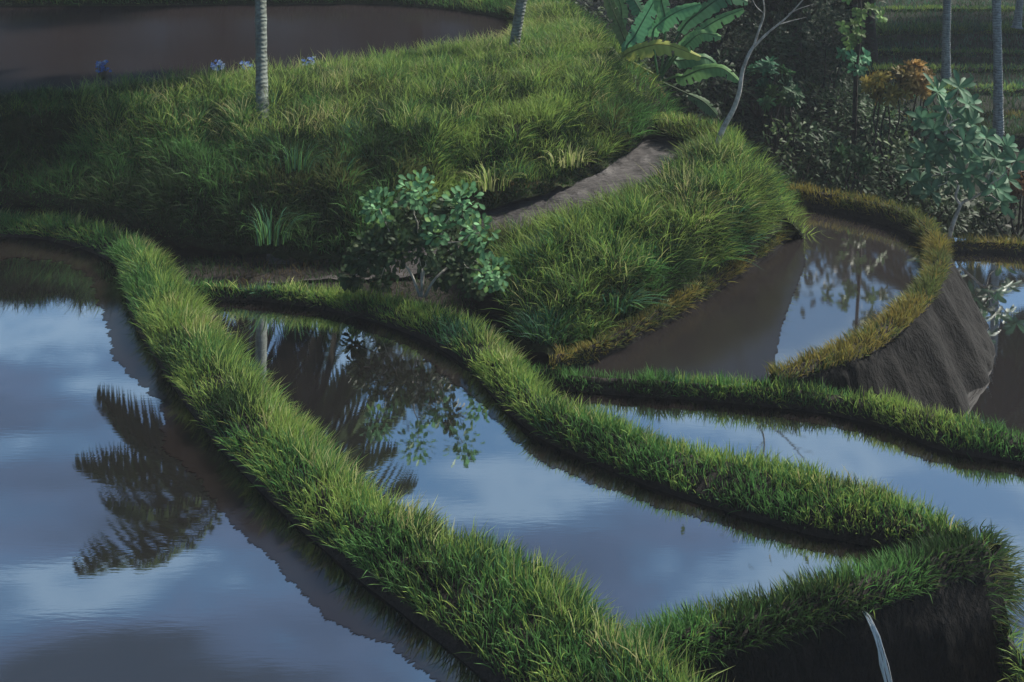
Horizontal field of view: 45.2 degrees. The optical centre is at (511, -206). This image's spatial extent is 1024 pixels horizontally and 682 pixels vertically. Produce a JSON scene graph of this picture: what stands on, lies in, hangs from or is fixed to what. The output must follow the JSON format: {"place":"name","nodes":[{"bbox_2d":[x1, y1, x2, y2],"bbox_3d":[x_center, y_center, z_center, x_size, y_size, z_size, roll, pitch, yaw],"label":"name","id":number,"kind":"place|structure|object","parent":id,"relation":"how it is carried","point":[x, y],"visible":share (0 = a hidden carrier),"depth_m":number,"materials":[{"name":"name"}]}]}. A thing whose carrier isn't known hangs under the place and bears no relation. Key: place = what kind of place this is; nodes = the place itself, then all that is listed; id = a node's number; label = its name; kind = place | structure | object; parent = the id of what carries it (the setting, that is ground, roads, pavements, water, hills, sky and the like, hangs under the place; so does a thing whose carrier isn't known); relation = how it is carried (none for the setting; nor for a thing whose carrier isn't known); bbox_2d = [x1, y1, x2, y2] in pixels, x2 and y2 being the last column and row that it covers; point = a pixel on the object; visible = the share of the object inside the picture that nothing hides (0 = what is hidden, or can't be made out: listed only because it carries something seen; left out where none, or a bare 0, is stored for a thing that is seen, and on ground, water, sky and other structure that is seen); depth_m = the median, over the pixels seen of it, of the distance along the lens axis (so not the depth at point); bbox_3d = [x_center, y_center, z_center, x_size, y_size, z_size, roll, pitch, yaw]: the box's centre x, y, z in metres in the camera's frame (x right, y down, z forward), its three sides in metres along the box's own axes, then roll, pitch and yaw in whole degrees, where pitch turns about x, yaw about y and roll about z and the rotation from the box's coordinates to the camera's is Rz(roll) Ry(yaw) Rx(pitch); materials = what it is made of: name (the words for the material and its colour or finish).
{"place":"outdoors","nodes":[
{"label":"outdoors","id":0,"kind":"place"},
{"bbox_2d":[0,257,440,681],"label":"pond water","id":1,"kind":"structure","parent":0,"point":[129,552],"depth_m":11.40,"materials":[{"name":"blue liquid"}]},
{"bbox_2d":[0,236,487,681],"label":"mud","id":2,"kind":"structure","parent":1,"relation":"in","point":[331,587],"depth_m":12.03,"materials":[{"name":"soil"}]},
{"bbox_2d":[0,4,511,97],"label":"field","id":3,"kind":"structure","parent":0,"point":[54,45],"depth_m":28.50,"materials":[{"name":"brown liquid"}]},
{"bbox_2d":[95,60,111,79],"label":"flower clump","id":4,"kind":"object","parent":3,"relation":"on","point":[102,67],"visible":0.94,"depth_m":23.53,"materials":[{"name":"blue plant"}]},
{"bbox_2d":[0,0,550,24],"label":"bund","id":5,"kind":"structure","parent":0,"point":[251,2],"depth_m":32.49,"materials":[{"name":"soil"}]},
{"bbox_2d":[0,0,585,16],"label":"grass","id":6,"kind":"structure","parent":5,"relation":"on","point":[494,5],"depth_m":31.87,"materials":[{"name":"green plant"}]},
{"bbox_2d":[96,250,485,328],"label":"ground","id":7,"kind":"structure","parent":0,"point":[281,276],"depth_m":17.78,"materials":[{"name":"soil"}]},
{"bbox_2d":[0,55,652,261],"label":"hillside","id":8,"kind":"structure","parent":0,"point":[244,248],"depth_m":19.69,"materials":[{"name":"green plant"}]},
{"bbox_2d":[255,0,268,131],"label":"coconut palm","id":9,"kind":"object","parent":8,"relation":"on","point":[261,80],"visible":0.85,"depth_m":21.49,"materials":[{"name":"grey plant"}]},
{"bbox_2d":[241,203,312,245],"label":"grass tuft","id":10,"kind":"object","parent":8,"relation":"on","point":[264,232],"visible":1,"depth_m":18.07,"materials":[{"name":"green plant"}]},
{"bbox_2d":[267,139,332,173],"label":"grass tuft","id":11,"kind":"object","parent":8,"relation":"on","point":[295,164],"visible":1,"depth_m":19.36,"materials":[{"name":"green plant"}]},
{"bbox_2d":[0,0,622,153],"bbox_3d":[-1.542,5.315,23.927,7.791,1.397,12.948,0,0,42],"label":"grass","id":12,"kind":"structure","parent":8,"relation":"on","point":[351,62],"depth_m":22.05,"materials":[{"name":"green plant"}]},
{"bbox_2d":[330,112,654,257],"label":"grass","id":13,"kind":"structure","parent":8,"relation":"on","point":[507,194],"depth_m":19.53,"materials":[{"name":"green plant"}]},
{"bbox_2d":[509,0,526,50],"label":"coconut palm","id":14,"kind":"object","parent":8,"relation":"on","point":[518,17],"visible":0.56,"depth_m":25.00,"materials":[{"name":"grey plant"}]},
{"bbox_2d":[502,1,624,122],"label":"grass","id":15,"kind":"structure","parent":8,"relation":"on","point":[583,51],"depth_m":23.10,"materials":[{"name":"green plant"}]},
{"bbox_2d":[0,200,733,681],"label":"bund","id":16,"kind":"structure","parent":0,"point":[444,638],"depth_m":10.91,"materials":[{"name":"green plant"}]},
{"bbox_2d":[266,134,688,282],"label":"path","id":17,"kind":"structure","parent":0,"point":[650,148],"depth_m":19.59,"materials":[{"name":"soil"}]},
{"bbox_2d":[355,0,663,217],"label":"grass","id":18,"kind":"structure","parent":0,"point":[642,108],"depth_m":21.04,"materials":[{"name":"green plant"}]},
{"bbox_2d":[0,0,1023,385],"bbox_3d":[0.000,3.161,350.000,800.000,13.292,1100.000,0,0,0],"label":"ground","id":19,"kind":"structure","parent":0,"point":[496,316],"depth_m":25.72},
{"bbox_2d":[669,0,791,102],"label":"jungle tree","id":20,"kind":"object","parent":19,"relation":"on","point":[775,4],"visible":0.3,"depth_m":34.70,"materials":[{"name":"green plant"}]},
{"bbox_2d":[572,0,1016,242],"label":"undergrowth","id":21,"kind":"object","parent":19,"relation":"on","point":[754,122],"visible":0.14,"depth_m":33.90,"materials":[{"name":"green plant"}]},
{"bbox_2d":[695,0,827,123],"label":"shrub","id":22,"kind":"object","parent":21,"relation":"on","point":[749,98],"visible":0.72,"depth_m":28.84,"materials":[{"name":"green plant"}]},
{"bbox_2d":[744,56,795,169],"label":"shrub","id":23,"kind":"object","parent":21,"relation":"on","point":[765,67],"visible":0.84,"depth_m":26.00,"materials":[{"name":"green plant"}]},
{"bbox_2d":[756,83,805,178],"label":"shrub","id":24,"kind":"object","parent":21,"relation":"on","point":[790,96],"visible":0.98,"depth_m":25.39,"materials":[{"name":"green plant"}]},
{"bbox_2d":[743,107,865,188],"bbox_3d":[5.939,7.433,24.951,2.344,1.962,2.267,0,0,0],"label":"shrub","id":25,"kind":"object","parent":21,"relation":"on","point":[791,168],"visible":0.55,"depth_m":24.81,"materials":[{"name":"green plant"}]},
{"bbox_2d":[740,0,910,122],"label":"shrub","id":26,"kind":"object","parent":21,"relation":"on","point":[834,70],"visible":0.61,"depth_m":30.91,"materials":[{"name":"green plant"}]},
{"bbox_2d":[775,129,903,201],"bbox_3d":[6.349,7.510,23.985,2.373,1.862,1.737,0,0,34],"label":"shrub","id":27,"kind":"object","parent":21,"relation":"on","point":[816,160],"visible":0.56,"depth_m":23.95,"materials":[{"name":"green plant"}]},
{"bbox_2d":[778,74,905,164],"bbox_3d":[7.262,7.214,26.953,3.158,2.158,2.277,0,0,-25],"label":"shrub","id":28,"kind":"object","parent":21,"relation":"on","point":[842,93],"visible":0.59,"depth_m":26.91,"materials":[{"name":"green plant"}]},
{"bbox_2d":[831,143,878,196],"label":"shrub","id":29,"kind":"object","parent":21,"relation":"on","point":[860,165],"visible":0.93,"depth_m":23.49,"materials":[{"name":"green plant"}]},
{"bbox_2d":[811,148,914,196],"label":"shrub","id":30,"kind":"object","parent":21,"relation":"on","point":[874,173],"visible":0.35,"depth_m":24.87,"materials":[{"name":"green plant"}]},
{"bbox_2d":[808,87,927,184],"bbox_3d":[7.765,7.245,25.986,2.675,2.216,2.480,0,0,0],"label":"shrub","id":31,"kind":"object","parent":21,"relation":"on","point":[866,102],"visible":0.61,"depth_m":25.96,"materials":[{"name":"green plant"}]},
{"bbox_2d":[859,64,912,200],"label":"shrub","id":32,"kind":"object","parent":21,"relation":"on","point":[878,81],"visible":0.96,"depth_m":25.08,"materials":[{"name":"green plant"}]},
{"bbox_2d":[861,121,955,219],"bbox_3d":[7.667,7.445,23.949,1.826,2.013,1.657,0,0,-23],"label":"shrub","id":33,"kind":"object","parent":21,"relation":"on","point":[904,162],"visible":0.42,"depth_m":23.96,"materials":[{"name":"green plant"}]},
{"bbox_2d":[897,59,936,196],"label":"shrub","id":34,"kind":"object","parent":21,"relation":"on","point":[919,81],"visible":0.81,"depth_m":25.20,"materials":[{"name":"green plant"}]},
{"bbox_2d":[885,182,979,238],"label":"shrub","id":35,"kind":"object","parent":21,"relation":"on","point":[936,216],"visible":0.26,"depth_m":23.60,"materials":[{"name":"green plant"}]},
{"bbox_2d":[953,178,1022,239],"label":"shrub","id":36,"kind":"object","parent":21,"relation":"on","point":[986,204],"visible":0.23,"depth_m":24.81,"materials":[{"name":"green plant"}]},
{"bbox_2d":[725,0,882,102],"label":"jungle tree","id":37,"kind":"object","parent":19,"relation":"on","point":[791,6],"visible":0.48,"depth_m":35.68,"materials":[{"name":"green plant"}]},
{"bbox_2d":[813,0,886,77],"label":"jungle tree","id":38,"kind":"object","parent":19,"relation":"on","point":[849,6],"visible":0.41,"depth_m":38.42,"materials":[{"name":"green plant"}]},
{"bbox_2d":[835,0,887,176],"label":"tree","id":39,"kind":"object","parent":19,"relation":"on","point":[856,36],"visible":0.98,"depth_m":25.46,"materials":[{"name":"green plant"}]},
{"bbox_2d":[995,163,1023,239],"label":"shrub","id":40,"kind":"object","parent":19,"relation":"on","point":[1016,192],"visible":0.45,"depth_m":23.93,"materials":[{"name":"green plant"}]},
{"bbox_2d":[201,306,931,630],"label":"pond water","id":41,"kind":"structure","parent":0,"point":[407,418],"depth_m":12.51,"materials":[{"name":"blue liquid"}]},
{"bbox_2d":[202,300,893,561],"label":"mud","id":42,"kind":"structure","parent":41,"relation":"on","point":[460,374],"depth_m":12.92,"materials":[{"name":"soil"}]},
{"bbox_2d":[187,286,962,551],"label":"bund","id":43,"kind":"structure","parent":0,"point":[860,538],"depth_m":12.45,"materials":[{"name":"soil"}]},
{"bbox_2d":[337,166,510,301],"bbox_3d":[-1.196,5.931,16.660,2.371,1.875,1.384,0,0,0],"label":"shrub","id":44,"kind":"object","parent":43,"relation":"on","point":[443,224],"visible":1,"depth_m":16.49,"materials":[{"name":"green plant"}]},
{"bbox_2d":[151,272,1007,585],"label":"grass","id":45,"kind":"structure","parent":43,"relation":"on","point":[659,448],"depth_m":12.80,"materials":[{"name":"green plant"}]},
{"bbox_2d":[461,148,788,356],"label":"hillside","id":46,"kind":"structure","parent":0,"point":[529,345],"depth_m":16.87,"materials":[{"name":"soil"}]},
{"bbox_2d":[460,161,526,191],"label":"grass tuft","id":47,"kind":"object","parent":46,"relation":"on","point":[491,187],"visible":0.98,"depth_m":19.22,"materials":[{"name":"green plant"}]},
{"bbox_2d":[538,142,596,167],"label":"grass tuft","id":48,"kind":"object","parent":46,"relation":"on","point":[570,160],"visible":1,"depth_m":19.88,"materials":[{"name":"green plant"}]},
{"bbox_2d":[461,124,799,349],"bbox_3d":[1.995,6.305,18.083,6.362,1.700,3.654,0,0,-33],"label":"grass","id":49,"kind":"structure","parent":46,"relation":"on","point":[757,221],"depth_m":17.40,"materials":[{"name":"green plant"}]},
{"bbox_2d":[591,282,669,313],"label":"grass tuft","id":50,"kind":"object","parent":46,"relation":"on","point":[612,304],"visible":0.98,"depth_m":16.13,"materials":[{"name":"green plant"}]},
{"bbox_2d":[715,0,812,145],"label":"bare tree","id":51,"kind":"object","parent":46,"relation":"on","point":[732,110],"visible":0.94,"depth_m":20.39,"materials":[{"name":"grey plant"}]},
{"bbox_2d":[570,2,689,119],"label":"hillside","id":52,"kind":"structure","parent":0,"point":[644,93],"depth_m":23.52,"materials":[{"name":"green plant"}]},
{"bbox_2d":[565,0,659,70],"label":"shrub","id":53,"kind":"object","parent":52,"relation":"on","point":[629,22],"visible":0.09,"depth_m":29.45,"materials":[{"name":"green plant"}]},
{"bbox_2d":[602,0,747,116],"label":"banana plant","id":54,"kind":"object","parent":52,"relation":"on","point":[692,15],"visible":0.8,"depth_m":24.98,"materials":[{"name":"green plant"}]},
{"bbox_2d":[626,16,726,118],"bbox_3d":[3.539,6.420,27.978,3.056,3.016,2.723,0,0,0],"label":"shrub","id":55,"kind":"object","parent":52,"relation":"on","point":[667,73],"visible":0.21,"depth_m":28.01,"materials":[{"name":"green plant"}]},
{"bbox_2d":[668,37,757,124],"bbox_3d":[4.430,6.542,26.980,2.204,2.320,2.257,0,0,16],"label":"shrub","id":56,"kind":"object","parent":52,"relation":"on","point":[721,115],"visible":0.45,"depth_m":26.96,"materials":[{"name":"green plant"}]},
{"bbox_2d":[543,232,805,380],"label":"mud","id":57,"kind":"structure","parent":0,"point":[735,326],"depth_m":16.25,"materials":[{"name":"brown soil"}]},
{"bbox_2d":[545,203,809,373],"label":"bund","id":58,"kind":"structure","parent":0,"point":[641,334],"depth_m":16.25,"materials":[{"name":"green plant"}]},
{"bbox_2d":[651,109,756,150],"bbox_3d":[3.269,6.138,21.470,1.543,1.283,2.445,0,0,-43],"label":"grass","id":59,"kind":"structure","parent":0,"point":[668,119],"depth_m":21.22,"materials":[{"name":"green plant"}]},
{"bbox_2d":[542,205,927,383],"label":"pond water","id":60,"kind":"structure","parent":0,"point":[857,271],"depth_m":18.13,"materials":[{"name":"blue liquid"}]},
{"bbox_2d":[524,361,1023,465],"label":"bund","id":61,"kind":"structure","parent":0,"point":[736,399],"depth_m":14.39,"materials":[{"name":"green plant"}]},
{"bbox_2d":[550,392,1023,654],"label":"pond water","id":62,"kind":"structure","parent":0,"point":[979,496],"depth_m":13.33,"materials":[{"name":"blue liquid"}]},
{"bbox_2d":[553,391,1023,477],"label":"mud","id":63,"kind":"structure","parent":62,"relation":"in","point":[908,445],"depth_m":14.18,"materials":[{"name":"soil"}]},
{"bbox_2d":[740,139,835,237],"bbox_3d":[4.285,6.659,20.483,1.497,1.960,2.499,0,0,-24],"label":"grass","id":64,"kind":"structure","parent":0,"point":[793,214],"depth_m":19.87,"materials":[{"name":"green plant"}]},
{"bbox_2d":[676,527,1014,681],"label":"clay bank","id":65,"kind":"structure","parent":0,"point":[947,635],"depth_m":10.38,"materials":[{"name":"soil"}]},
{"bbox_2d":[643,540,995,668],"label":"bund","id":66,"kind":"structure","parent":65,"relation":"on","point":[816,604],"depth_m":10.28,"materials":[{"name":"soil"}]},
{"bbox_2d":[614,518,1023,677],"bbox_3d":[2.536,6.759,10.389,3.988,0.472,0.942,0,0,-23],"label":"grass","id":67,"kind":"structure","parent":66,"relation":"on","point":[746,605],"depth_m":10.31,"materials":[{"name":"green plant"}]},
{"bbox_2d":[862,611,891,681],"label":"water spill","id":68,"kind":"object","parent":65,"relation":"on","point":[883,663],"visible":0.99,"depth_m":10.17,"materials":[{"name":"white"}]},
{"bbox_2d":[983,519,1023,680],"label":"grass","id":69,"kind":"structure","parent":65,"relation":"on","point":[1010,572],"depth_m":10.97,"materials":[{"name":"green plant"}]},
{"bbox_2d":[764,179,956,383],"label":"bund","id":70,"kind":"structure","parent":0,"point":[877,217],"depth_m":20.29,"materials":[{"name":"green plant"}]},
{"bbox_2d":[780,214,995,418],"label":"clay bank","id":71,"kind":"structure","parent":0,"point":[940,350],"depth_m":16.00,"materials":[{"name":"soil"}]},
{"bbox_2d":[839,72,1023,95],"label":"terrace","id":72,"kind":"structure","parent":0,"point":[1017,91],"depth_m":39.85,"materials":[{"name":"green plant"}]},
{"bbox_2d":[840,67,1023,85],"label":"grass","id":73,"kind":"structure","parent":72,"relation":"on","point":[1010,80],"depth_m":40.25,"materials":[{"name":"green plant"}]},
{"bbox_2d":[940,0,950,80],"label":"coconut palm","id":74,"kind":"object","parent":72,"relation":"on","point":[946,57],"visible":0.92,"depth_m":39.89,"materials":[{"name":"grey plant"}]},
{"bbox_2d":[839,117,1023,150],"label":"terrace","id":75,"kind":"structure","parent":0,"point":[1020,138],"depth_m":32.99,"materials":[{"name":"green plant"}]},
{"bbox_2d":[858,124,1023,150],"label":"grass","id":76,"kind":"structure","parent":75,"relation":"on","point":[1007,130],"depth_m":32.98,"materials":[{"name":"green plant"}]},
{"bbox_2d":[992,0,1004,138],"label":"coconut palm","id":77,"kind":"object","parent":75,"relation":"on","point":[998,119],"visible":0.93,"depth_m":32.90,"materials":[{"name":"grey plant"}]},
{"bbox_2d":[842,109,1023,130],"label":"grass","id":78,"kind":"structure","parent":0,"point":[1011,126],"depth_m":34.51,"materials":[{"name":"green plant"}]},
{"bbox_2d":[848,55,1023,73],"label":"terrace","id":79,"kind":"structure","parent":0,"point":[936,60],"depth_m":42.75,"materials":[{"name":"green plant"}]},
{"bbox_2d":[863,0,877,61],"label":"jungle tree","id":80,"kind":"object","parent":79,"relation":"on","point":[871,33],"visible":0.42,"depth_m":42.81,"materials":[{"name":"brown plant"}]},
{"bbox_2d":[865,62,1023,72],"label":"grass","id":81,"kind":"structure","parent":79,"relation":"on","point":[883,67],"depth_m":41.24,"materials":[{"name":"green plant"}]},
{"bbox_2d":[877,46,1023,57],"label":"grass","id":82,"kind":"structure","parent":79,"relation":"on","point":[964,50],"depth_m":43.92,"materials":[{"name":"green plant"}]},
{"bbox_2d":[848,92,1023,118],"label":"terrace","id":83,"kind":"structure","parent":0,"point":[987,102],"depth_m":37.10,"materials":[{"name":"green plant"}]},
{"bbox_2d":[861,80,1023,95],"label":"grass","id":84,"kind":"structure","parent":83,"relation":"on","point":[989,86],"depth_m":38.36,"materials":[{"name":"green plant"}]},
{"bbox_2d":[848,86,1023,112],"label":"grass","id":85,"kind":"structure","parent":0,"point":[1009,101],"depth_m":37.07,"materials":[{"name":"green plant"}]},
{"bbox_2d":[862,33,1023,56],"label":"terrace","id":86,"kind":"structure","parent":0,"point":[955,43],"depth_m":46.09,"materials":[{"name":"green plant"}]},
{"bbox_2d":[1011,0,1023,28],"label":"coconut palm","id":87,"kind":"object","parent":86,"relation":"on","point":[1017,20],"visible":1,"depth_m":46.88,"materials":[{"name":"grey plant"}]},
{"bbox_2d":[867,48,1023,65],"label":"grass","id":88,"kind":"structure","parent":0,"point":[958,56],"depth_m":42.99,"materials":[{"name":"green plant"}]},
{"bbox_2d":[874,0,1023,11],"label":"terrace","id":89,"kind":"structure","parent":0,"point":[955,2],"depth_m":54.87,"materials":[{"name":"green plant"}]},
{"bbox_2d":[874,0,1015,7],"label":"grass","id":90,"kind":"structure","parent":89,"relation":"on","point":[940,3],"depth_m":54.99,"materials":[{"name":"green plant"}]},
{"bbox_2d":[875,4,1023,12],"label":"grass","id":91,"kind":"structure","parent":89,"relation":"on","point":[937,7],"depth_m":53.27,"materials":[{"name":"green plant"}]},
{"bbox_2d":[875,11,1023,33],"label":"terrace","id":92,"kind":"structure","parent":0,"point":[941,12],"depth_m":51.48,"materials":[{"name":"green plant"}]},
{"bbox_2d":[875,16,1023,36],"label":"grass","id":93,"kind":"structure","parent":92,"relation":"on","point":[966,26],"depth_m":48.09,"materials":[{"name":"green plant"}]},
{"bbox_2d":[875,6,1023,28],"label":"grass","id":94,"kind":"structure","parent":92,"relation":"on","point":[928,19],"depth_m":51.56,"materials":[{"name":"green plant"}]},
{"bbox_2d":[876,28,1023,50],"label":"grass","id":95,"kind":"structure","parent":0,"point":[883,40],"depth_m":46.45,"materials":[{"name":"green plant"}]},
{"bbox_2d":[944,236,1023,436],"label":"pond water","id":96,"kind":"structure","parent":0,"point":[994,282],"depth_m":18.56,"materials":[{"name":"blue liquid"}]},
{"bbox_2d":[947,241,1023,254],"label":"bund","id":97,"kind":"structure","parent":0,"point":[985,249],"depth_m":21.50,"materials":[{"name":"soil"}]},
{"bbox_2d":[895,69,1023,236],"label":"shrub","id":98,"kind":"object","parent":97,"relation":"on","point":[969,152],"visible":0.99,"depth_m":22.19,"materials":[{"name":"green plant"}]},
{"bbox_2d":[946,231,1023,252],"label":"grass","id":99,"kind":"structure","parent":97,"relation":"on","point":[971,239],"depth_m":21.52,"materials":[{"name":"green plant"}]},
{"bbox_2d":[1002,635,1023,681],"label":"bund","id":100,"kind":"structure","parent":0,"point":[1007,643],"depth_m":10.37,"materials":[{"name":"soil"}]},
{"bbox_2d":[998,619,1023,681],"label":"grass","id":101,"kind":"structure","parent":100,"relation":"on","point":[1012,636],"depth_m":10.14,"materials":[{"name":"green plant"}]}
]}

